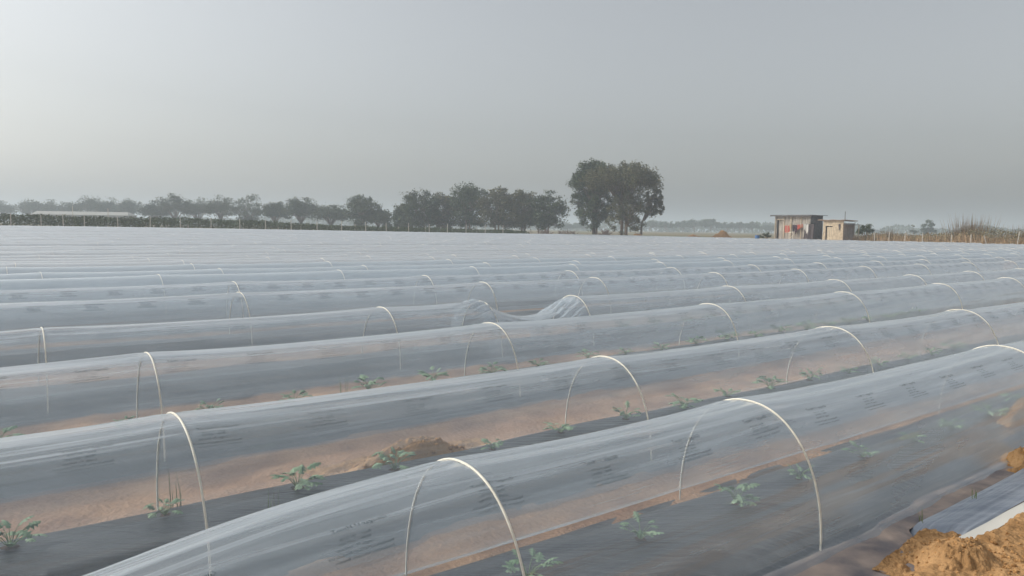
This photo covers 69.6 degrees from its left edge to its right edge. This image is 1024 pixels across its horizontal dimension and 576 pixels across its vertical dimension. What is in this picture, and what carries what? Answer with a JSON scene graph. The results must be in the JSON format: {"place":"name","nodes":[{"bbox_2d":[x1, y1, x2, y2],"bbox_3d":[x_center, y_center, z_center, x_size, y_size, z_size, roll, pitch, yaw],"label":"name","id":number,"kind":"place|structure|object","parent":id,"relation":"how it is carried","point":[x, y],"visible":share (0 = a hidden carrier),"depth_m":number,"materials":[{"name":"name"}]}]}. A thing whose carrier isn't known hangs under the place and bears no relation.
{"place":"outdoors","nodes":[
{"label":"outdoors","id":0,"kind":"place"},
{"bbox_2d":[48,226,594,234],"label":"tunnel","id":1,"kind":"structure","parent":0,"point":[281,229],"depth_m":112.62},
{"bbox_2d":[0,222,1023,575],"bbox_3d":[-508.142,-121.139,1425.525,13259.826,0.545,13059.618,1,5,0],"label":"ground","id":2,"kind":"structure","parent":0,"point":[88,504],"depth_m":7.24,"materials":[{"name":"soil"}]},
{"bbox_2d":[0,200,16,223],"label":"broadleaf tree","id":3,"kind":"object","parent":2,"relation":"on","point":[6,208],"visible":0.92,"depth_m":416.26,"materials":[{"name":"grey plant"}]},
{"bbox_2d":[14,199,40,214],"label":"broadleaf tree","id":4,"kind":"object","parent":2,"relation":"on","point":[25,207],"visible":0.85,"depth_m":395.37,"materials":[{"name":"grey plant"}]},
{"bbox_2d":[31,199,60,212],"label":"broadleaf tree","id":5,"kind":"object","parent":2,"relation":"on","point":[51,207],"visible":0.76,"depth_m":396.10,"materials":[{"name":"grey plant"}]},
{"bbox_2d":[32,211,136,226],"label":"long shed","id":6,"kind":"structure","parent":2,"relation":"on","point":[92,214],"depth_m":329.83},
{"bbox_2d":[68,195,109,211],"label":"broadleaf tree","id":7,"kind":"object","parent":2,"relation":"on","point":[83,206],"visible":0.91,"depth_m":364.93,"materials":[{"name":"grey plant"}]},
{"bbox_2d":[107,198,145,213],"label":"broadleaf tree","id":8,"kind":"object","parent":2,"relation":"on","point":[128,206],"visible":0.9,"depth_m":365.01,"materials":[{"name":"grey plant"}]},
{"bbox_2d":[135,200,172,217],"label":"broadleaf tree","id":9,"kind":"object","parent":2,"relation":"on","point":[148,210],"visible":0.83,"depth_m":295.95,"materials":[{"name":"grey plant"}]},
{"bbox_2d":[153,193,193,218],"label":"broadleaf tree","id":10,"kind":"object","parent":2,"relation":"on","point":[176,203],"visible":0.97,"depth_m":296.78,"materials":[{"name":"green plant"}]},
{"bbox_2d":[180,197,211,221],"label":"broadleaf tree","id":11,"kind":"object","parent":2,"relation":"on","point":[197,208],"visible":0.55,"depth_m":307.30,"materials":[{"name":"green plant"}]},
{"bbox_2d":[200,195,236,220],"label":"broadleaf tree","id":12,"kind":"object","parent":2,"relation":"on","point":[219,208],"visible":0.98,"depth_m":297.18,"materials":[{"name":"green plant"}]},
{"bbox_2d":[229,194,261,222],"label":"broadleaf tree","id":13,"kind":"object","parent":2,"relation":"on","point":[247,214],"visible":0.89,"depth_m":287.06,"materials":[{"name":"green plant"}]},
{"bbox_2d":[10,213,485,232],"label":"post and wire fence","id":14,"kind":"object","parent":2,"relation":"on","point":[265,222],"visible":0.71,"depth_m":121.91,"materials":[{"name":"wood"}]},
{"bbox_2d":[0,213,530,233],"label":"shrub plantation","id":15,"kind":"object","parent":2,"relation":"on","point":[127,221],"visible":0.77,"depth_m":125.97,"materials":[{"name":"green plant"}]},
{"bbox_2d":[260,201,291,221],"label":"broadleaf tree","id":16,"kind":"object","parent":2,"relation":"on","point":[271,211],"visible":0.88,"depth_m":265.96,"materials":[{"name":"green plant"}]},
{"bbox_2d":[279,196,317,222],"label":"broadleaf tree","id":17,"kind":"object","parent":2,"relation":"on","point":[299,210],"visible":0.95,"depth_m":260.51,"materials":[{"name":"green plant"}]},
{"bbox_2d":[0,227,622,235],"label":"tunnel","id":18,"kind":"structure","parent":2,"relation":"on","point":[267,230],"depth_m":91.80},
{"bbox_2d":[307,202,353,224],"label":"broadleaf tree","id":19,"kind":"object","parent":2,"relation":"on","point":[328,214],"visible":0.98,"depth_m":257.54,"materials":[{"name":"green plant"}]},
{"bbox_2d":[0,228,673,236],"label":"tunnel","id":20,"kind":"structure","parent":2,"relation":"on","point":[298,231],"depth_m":88.12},
{"bbox_2d":[42,229,635,237],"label":"tunnel","id":21,"kind":"structure","parent":2,"relation":"on","point":[253,231],"depth_m":83.46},
{"bbox_2d":[0,240,680,256],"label":"tunnel","id":22,"kind":"structure","parent":2,"relation":"on","point":[274,241],"depth_m":44.29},
{"bbox_2d":[44,227,639,235],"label":"tunnel","id":23,"kind":"structure","parent":2,"relation":"on","point":[300,230],"depth_m":101.51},
{"bbox_2d":[0,230,702,239],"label":"tunnel","id":24,"kind":"structure","parent":2,"relation":"on","point":[317,233],"depth_m":77.53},
{"bbox_2d":[341,194,381,225],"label":"broadleaf tree","id":25,"kind":"object","parent":2,"relation":"on","point":[358,207],"visible":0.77,"depth_m":231.34,"materials":[{"name":"green plant"}]},
{"bbox_2d":[20,229,729,237],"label":"tunnel","id":26,"kind":"structure","parent":2,"relation":"on","point":[345,233],"depth_m":81.34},
{"bbox_2d":[0,238,751,250],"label":"tunnel","id":27,"kind":"structure","parent":2,"relation":"on","point":[291,238],"depth_m":48.87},
{"bbox_2d":[365,208,391,226],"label":"broadleaf tree","id":28,"kind":"object","parent":2,"relation":"on","point":[379,217],"visible":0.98,"depth_m":229.74,"materials":[{"name":"green plant"}]},
{"bbox_2d":[0,231,760,239],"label":"tunnel","id":29,"kind":"structure","parent":2,"relation":"on","point":[254,233],"depth_m":72.58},
{"bbox_2d":[0,232,762,238],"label":"tunnel","id":30,"kind":"structure","parent":2,"relation":"on","point":[316,234],"depth_m":68.74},
{"bbox_2d":[0,235,768,245],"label":"tunnel","id":31,"kind":"structure","parent":2,"relation":"on","point":[256,236],"depth_m":53.98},
{"bbox_2d":[2,231,766,240],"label":"tunnel","id":32,"kind":"structure","parent":2,"relation":"on","point":[325,234],"depth_m":70.09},
{"bbox_2d":[0,237,788,249],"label":"tunnel","id":33,"kind":"structure","parent":2,"relation":"on","point":[310,238],"depth_m":53.53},
{"bbox_2d":[61,233,733,238],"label":"tunnel","id":34,"kind":"structure","parent":2,"relation":"on","point":[292,234],"depth_m":64.97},
{"bbox_2d":[0,271,800,315],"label":"mulch film","id":35,"kind":"object","parent":2,"relation":"on","point":[185,302],"visible":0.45,"depth_m":17.74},
{"bbox_2d":[388,203,414,227],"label":"broadleaf tree","id":36,"kind":"object","parent":2,"relation":"on","point":[397,212],"visible":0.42,"depth_m":207.15,"materials":[{"name":"green plant"}]},
{"bbox_2d":[0,234,805,244],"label":"tunnel","id":37,"kind":"structure","parent":2,"relation":"on","point":[302,244],"depth_m":62.59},
{"bbox_2d":[0,267,808,305],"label":"mulch film","id":38,"kind":"object","parent":2,"relation":"on","point":[89,297],"visible":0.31,"depth_m":19.75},
{"bbox_2d":[0,233,820,239],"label":"tunnel","id":39,"kind":"structure","parent":2,"relation":"on","point":[367,235],"depth_m":66.72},
{"bbox_2d":[1,239,831,254],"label":"tunnel","id":40,"kind":"structure","parent":2,"relation":"on","point":[301,240],"depth_m":46.05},
{"bbox_2d":[399,188,445,227],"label":"broadleaf tree","id":41,"kind":"object","parent":2,"relation":"on","point":[416,217],"visible":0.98,"depth_m":201.79,"materials":[{"name":"green plant"}]},
{"bbox_2d":[0,235,855,247],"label":"tunnel","id":42,"kind":"structure","parent":2,"relation":"on","point":[342,237],"depth_m":59.71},
{"bbox_2d":[0,236,857,247],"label":"tunnel","id":43,"kind":"structure","parent":2,"relation":"on","point":[376,238],"depth_m":59.19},
{"bbox_2d":[425,192,460,228],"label":"broadleaf tree","id":44,"kind":"object","parent":2,"relation":"on","point":[445,200],"visible":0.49,"depth_m":208.98,"materials":[{"name":"green plant"}]},
{"bbox_2d":[0,271,907,327],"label":"mulch film","id":45,"kind":"object","parent":2,"relation":"on","point":[14,321],"visible":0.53,"depth_m":15.82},
{"bbox_2d":[0,238,916,249],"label":"tunnel","id":46,"kind":"structure","parent":2,"relation":"on","point":[417,240],"depth_m":54.88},
{"bbox_2d":[443,181,488,228],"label":"broadleaf tree","id":47,"kind":"object","parent":2,"relation":"on","point":[467,196],"visible":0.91,"depth_m":201.67,"materials":[{"name":"green plant"}]},
{"bbox_2d":[0,241,964,257],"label":"tunnel","id":48,"kind":"structure","parent":2,"relation":"on","point":[423,242],"depth_m":46.79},
{"bbox_2d":[0,244,975,265],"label":"tunnel","id":49,"kind":"structure","parent":2,"relation":"on","point":[413,245],"depth_m":39.91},
{"bbox_2d":[0,242,981,260],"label":"tunnel","id":50,"kind":"structure","parent":2,"relation":"on","point":[527,243],"depth_m":46.30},
{"bbox_2d":[470,185,515,229],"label":"broadleaf tree","id":51,"kind":"object","parent":2,"relation":"on","point":[498,197],"visible":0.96,"depth_m":197.32,"materials":[{"name":"green plant"}]},
{"bbox_2d":[0,243,992,261],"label":"tunnel","id":52,"kind":"structure","parent":2,"relation":"on","point":[363,245],"depth_m":39.88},
{"bbox_2d":[0,245,1000,272],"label":"tunnel","id":53,"kind":"structure","parent":2,"relation":"on","point":[12,271],"depth_m":32.00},
{"bbox_2d":[0,269,1006,345],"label":"mulch film","id":54,"kind":"object","parent":2,"relation":"on","point":[29,337],"visible":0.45,"depth_m":14.10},
{"bbox_2d":[0,287,1022,425],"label":"mulch film","id":55,"kind":"object","parent":2,"relation":"on","point":[28,404],"visible":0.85,"depth_m":9.11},
{"bbox_2d":[0,333,1023,575],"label":"mulch film","id":56,"kind":"object","parent":2,"relation":"on","point":[445,498],"visible":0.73,"depth_m":4.65,"materials":[{"name":"plastic"}]},
{"bbox_2d":[0,516,47,549],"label":"watermelon seedling","id":57,"kind":"object","parent":56,"relation":"on","point":[13,545],"visible":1,"depth_m":3.73,"materials":[{"name":"green plant"}]},
{"bbox_2d":[143,498,184,518],"bbox_3d":[-1.963,1.245,4.160,0.182,0.096,0.218,5,6,40],"label":"watermelon seedling","id":58,"kind":"object","parent":56,"relation":"on","point":[165,513],"visible":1,"depth_m":4.16,"materials":[{"name":"green plant"}]},
{"bbox_2d":[270,462,325,489],"bbox_3d":[-1.349,1.194,4.609,0.327,0.139,0.337,3,5,21],"label":"watermelon seedling","id":59,"kind":"object","parent":56,"relation":"on","point":[302,482],"visible":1,"depth_m":4.61,"materials":[{"name":"green plant"}]},
{"bbox_2d":[372,447,415,470],"bbox_3d":[-0.805,1.180,5.031,0.311,0.148,0.259,0,5,-15],"label":"watermelon seedling","id":60,"kind":"object","parent":56,"relation":"on","point":[401,453],"visible":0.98,"depth_m":5.02,"materials":[{"name":"green plant"}]},
{"bbox_2d":[304,435,491,476],"bbox_3d":[-0.733,1.249,5.659,1.550,0.239,0.650,-3,6,-37],"label":"soil heap","id":61,"kind":"object","parent":56,"relation":"on","point":[421,446],"visible":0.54,"depth_m":5.56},
{"bbox_2d":[543,422,575,433],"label":"watermelon seedling","id":62,"kind":"object","parent":56,"relation":"on","point":[565,427],"visible":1,"depth_m":5.95,"materials":[{"name":"green plant"}]},
{"bbox_2d":[612,401,640,419],"bbox_3d":[0.997,1.076,6.405,0.267,0.144,0.219,3,5,24],"label":"watermelon seedling","id":63,"kind":"object","parent":56,"relation":"on","point":[623,412],"visible":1,"depth_m":6.40,"materials":[{"name":"green plant"}]},
{"bbox_2d":[666,393,703,408],"bbox_3d":[1.595,1.060,6.876,0.334,0.122,0.324,4,5,32],"label":"watermelon seedling","id":64,"kind":"object","parent":56,"relation":"on","point":[684,405],"visible":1,"depth_m":6.84,"materials":[{"name":"green plant"}]},
{"bbox_2d":[752,376,789,389],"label":"watermelon seedling","id":65,"kind":"object","parent":56,"relation":"on","point":[769,380],"visible":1,"depth_m":7.76,"materials":[{"name":"green plant"}]},
{"bbox_2d":[0,297,1023,498],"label":"mulch film","id":66,"kind":"object","parent":2,"relation":"on","point":[30,467],"visible":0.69,"depth_m":6.67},
{"bbox_2d":[351,375,386,388],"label":"watermelon seedling","id":67,"kind":"object","parent":66,"relation":"on","point":[363,379],"visible":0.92,"depth_m":7.35,"materials":[{"name":"green plant"}]},
{"bbox_2d":[417,366,448,381],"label":"watermelon seedling","id":68,"kind":"object","parent":66,"relation":"on","point":[427,375],"visible":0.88,"depth_m":7.86,"materials":[{"name":"green plant"}]},
{"bbox_2d":[478,362,506,372],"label":"watermelon seedling","id":69,"kind":"object","parent":66,"relation":"on","point":[488,371],"visible":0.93,"depth_m":8.26,"materials":[{"name":"green plant"}]},
{"bbox_2d":[0,275,1023,371],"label":"mulch film","id":70,"kind":"object","parent":2,"relation":"on","point":[27,357],"visible":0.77,"depth_m":12.09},
{"bbox_2d":[0,253,1023,326],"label":"tunnel","id":71,"kind":"structure","parent":2,"relation":"on","point":[855,273],"depth_m":23.91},
{"bbox_2d":[0,301,1023,575],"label":"tunnel","id":72,"kind":"structure","parent":2,"relation":"on","point":[1012,309],"depth_m":5.80,"materials":[{"name":"grey"}]},
{"bbox_2d":[0,277,1023,461],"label":"tunnel","id":73,"kind":"structure","parent":2,"relation":"on","point":[1016,283],"depth_m":10.49,"materials":[{"name":"grey"}]},
{"bbox_2d":[0,252,1023,313],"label":"tunnel","id":74,"kind":"structure","parent":2,"relation":"on","point":[383,267],"depth_m":20.73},
{"bbox_2d":[0,249,1023,296],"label":"tunnel","id":75,"kind":"structure","parent":2,"relation":"on","point":[366,259],"depth_m":24.09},
{"bbox_2d":[0,268,1023,413],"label":"tunnel","id":76,"kind":"structure","parent":2,"relation":"on","point":[1014,272],"depth_m":12.93,"materials":[{"name":"grey"}]},
{"bbox_2d":[0,250,1023,303],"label":"tunnel","id":77,"kind":"structure","parent":2,"relation":"on","point":[524,260],"depth_m":23.70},
{"bbox_2d":[0,248,1023,289],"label":"tunnel","id":78,"kind":"structure","parent":2,"relation":"on","point":[267,279],"depth_m":25.10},
{"bbox_2d":[0,257,1023,326],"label":"tunnel","id":79,"kind":"structure","parent":2,"relation":"on","point":[993,259],"depth_m":21.07,"materials":[{"name":"grey"}]},
{"bbox_2d":[0,245,1023,275],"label":"tunnel","id":80,"kind":"structure","parent":2,"relation":"on","point":[391,250],"depth_m":34.24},
{"bbox_2d":[0,246,1023,279],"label":"tunnel","id":81,"kind":"structure","parent":2,"relation":"on","point":[199,255],"depth_m":30.00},
{"bbox_2d":[0,247,1023,285],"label":"tunnel","id":82,"kind":"structure","parent":2,"relation":"on","point":[154,279],"depth_m":26.68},
{"bbox_2d":[0,260,1023,345],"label":"tunnel","id":83,"kind":"structure","parent":2,"relation":"on","point":[996,263],"depth_m":17.44,"materials":[{"name":"grey"}]},
{"bbox_2d":[0,244,1023,266],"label":"tunnel","id":84,"kind":"structure","parent":2,"relation":"on","point":[375,247],"depth_m":35.83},
{"bbox_2d":[1,214,1023,236],"bbox_3d":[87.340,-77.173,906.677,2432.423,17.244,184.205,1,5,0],"label":"distant wood","id":85,"kind":"object","parent":2,"relation":"on","point":[900,228],"visible":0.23,"depth_m":850.32,"materials":[{"name":"green plant"}]},
{"bbox_2d":[500,188,538,230],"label":"broadleaf tree","id":86,"kind":"object","parent":2,"relation":"on","point":[519,206],"visible":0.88,"depth_m":195.35,"materials":[{"name":"green plant"}]},
{"bbox_2d":[524,190,572,232],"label":"broadleaf tree","id":87,"kind":"object","parent":2,"relation":"on","point":[544,216],"visible":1,"depth_m":192.46,"materials":[{"name":"green plant"}]},
{"bbox_2d":[82,340,1023,575],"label":"tunnel","id":88,"kind":"structure","parent":2,"relation":"on","point":[978,354],"depth_m":4.40,"materials":[{"name":"grey"}]},
{"bbox_2d":[565,157,617,233],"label":"broadleaf tree","id":89,"kind":"object","parent":2,"relation":"on","point":[576,183],"visible":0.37,"depth_m":170.74,"materials":[{"name":"green plant"}]},
{"bbox_2d":[570,186,616,234],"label":"sapling","id":90,"kind":"object","parent":2,"relation":"on","point":[596,216],"visible":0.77,"depth_m":171.53,"materials":[{"name":"green plant"}]},
{"bbox_2d":[579,159,663,234],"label":"broadleaf tree","id":91,"kind":"object","parent":2,"relation":"on","point":[631,178],"visible":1,"depth_m":160.60,"materials":[{"name":"green plant"}]},
{"bbox_2d":[604,187,652,234],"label":"sapling","id":92,"kind":"object","parent":2,"relation":"on","point":[630,209],"visible":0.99,"depth_m":162.62,"materials":[{"name":"green plant"}]},
{"bbox_2d":[640,189,664,234],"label":"broadleaf tree","id":93,"kind":"object","parent":2,"relation":"on","point":[656,200],"visible":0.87,"depth_m":164.49,"materials":[{"name":"green plant"}]},
{"bbox_2d":[699,218,719,229],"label":"broadleaf tree","id":94,"kind":"object","parent":2,"relation":"on","point":[709,223],"visible":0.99,"depth_m":635.74,"materials":[{"name":"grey plant"}]},
{"bbox_2d":[430,388,1023,575],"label":"mulch film","id":95,"kind":"object","parent":2,"relation":"on","point":[718,533],"visible":0.77,"depth_m":4.55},
{"bbox_2d":[502,548,562,575],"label":"watermelon seedling","id":96,"kind":"object","parent":95,"relation":"on","point":[539,556],"visible":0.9,"depth_m":3.64,"materials":[{"name":"green plant"}]},
{"bbox_2d":[619,511,663,541],"bbox_3d":[0.718,1.336,4.081,0.248,0.125,0.204,1,5,0],"label":"watermelon seedling","id":97,"kind":"object","parent":95,"relation":"on","point":[639,533],"visible":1,"depth_m":4.07,"materials":[{"name":"green plant"}]},
{"bbox_2d":[714,483,760,506],"bbox_3d":[1.401,1.286,4.596,0.282,0.139,0.273,-1,5,-22],"label":"watermelon seedling","id":98,"kind":"object","parent":95,"relation":"on","point":[739,499],"visible":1,"depth_m":4.58,"materials":[{"name":"green plant"}]},
{"bbox_2d":[787,464,814,480],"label":"watermelon seedling","id":99,"kind":"object","parent":95,"relation":"on","point":[799,477],"visible":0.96,"depth_m":5.07,"materials":[{"name":"green plant"}]},
{"bbox_2d":[841,440,879,458],"bbox_3d":[2.666,1.237,5.589,0.268,0.106,0.220,-1,5,-19],"label":"watermelon seedling","id":100,"kind":"object","parent":95,"relation":"on","point":[864,454],"visible":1,"depth_m":5.60,"materials":[{"name":"green plant"}]},
{"bbox_2d":[937,418,965,429],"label":"watermelon seedling","id":101,"kind":"object","parent":95,"relation":"on","point":[959,426],"visible":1,"depth_m":6.50,"materials":[{"name":"green plant"}]},
{"bbox_2d":[971,402,1009,415],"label":"watermelon seedling","id":102,"kind":"object","parent":95,"relation":"on","point":[988,408],"visible":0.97,"depth_m":6.98,"materials":[{"name":"green plant"}]},
{"bbox_2d":[770,215,827,239],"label":"tin hut","id":103,"kind":"object","parent":2,"relation":"on","point":[782,226],"visible":0.66,"depth_m":124.19,"materials":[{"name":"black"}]},
{"bbox_2d":[820,211,858,240],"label":"mud hut","id":104,"kind":"object","parent":2,"relation":"on","point":[837,230],"visible":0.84,"depth_m":117.73,"materials":[{"name":"paint"}]},
{"bbox_2d":[764,461,1023,575],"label":"mulch strip","id":105,"kind":"object","parent":2,"relation":"on","point":[997,486],"visible":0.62,"depth_m":4.58,"materials":[{"name":"silver plastic"}]},
{"bbox_2d":[872,528,1002,575],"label":"soil heap","id":106,"kind":"object","parent":105,"relation":"on","point":[922,549],"visible":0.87,"depth_m":3.97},
{"bbox_2d":[1001,446,1023,472],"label":"soil heap","id":107,"kind":"object","parent":105,"relation":"on","point":[1014,458],"visible":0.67,"depth_m":5.79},
{"bbox_2d":[920,220,937,233],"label":"broadleaf tree","id":108,"kind":"object","parent":2,"relation":"on","point":[928,229],"visible":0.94,"depth_m":377.23,"materials":[{"name":"green plant"}]},
{"bbox_2d":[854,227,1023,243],"bbox_3d":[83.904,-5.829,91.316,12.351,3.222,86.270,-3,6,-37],"label":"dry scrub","id":109,"kind":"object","parent":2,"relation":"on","point":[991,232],"visible":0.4,"depth_m":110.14,"materials":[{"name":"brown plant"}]},
{"bbox_2d":[913,512,1023,575],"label":"soil bank","id":110,"kind":"structure","parent":2,"relation":"on","point":[1005,542],"depth_m":4.08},
{"bbox_2d":[940,214,1000,241],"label":"reed clump","id":111,"kind":"object","parent":2,"relation":"on","point":[965,227],"visible":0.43,"depth_m":115.13,"materials":[{"name":"brown plant"}]},
{"bbox_2d":[996,397,1023,427],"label":"soil heap","id":112,"kind":"object","parent":2,"relation":"on","point":[1014,417],"visible":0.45,"depth_m":6.71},
{"bbox_2d":[0,0,1023,234],"label":"sky","id":113,"kind":"structure","parent":0,"point":[882,113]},
{"bbox_2d":[847,231,1023,243],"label":"dry tall grass","id":114,"kind":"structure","parent":0,"point":[988,241],"depth_m":108.65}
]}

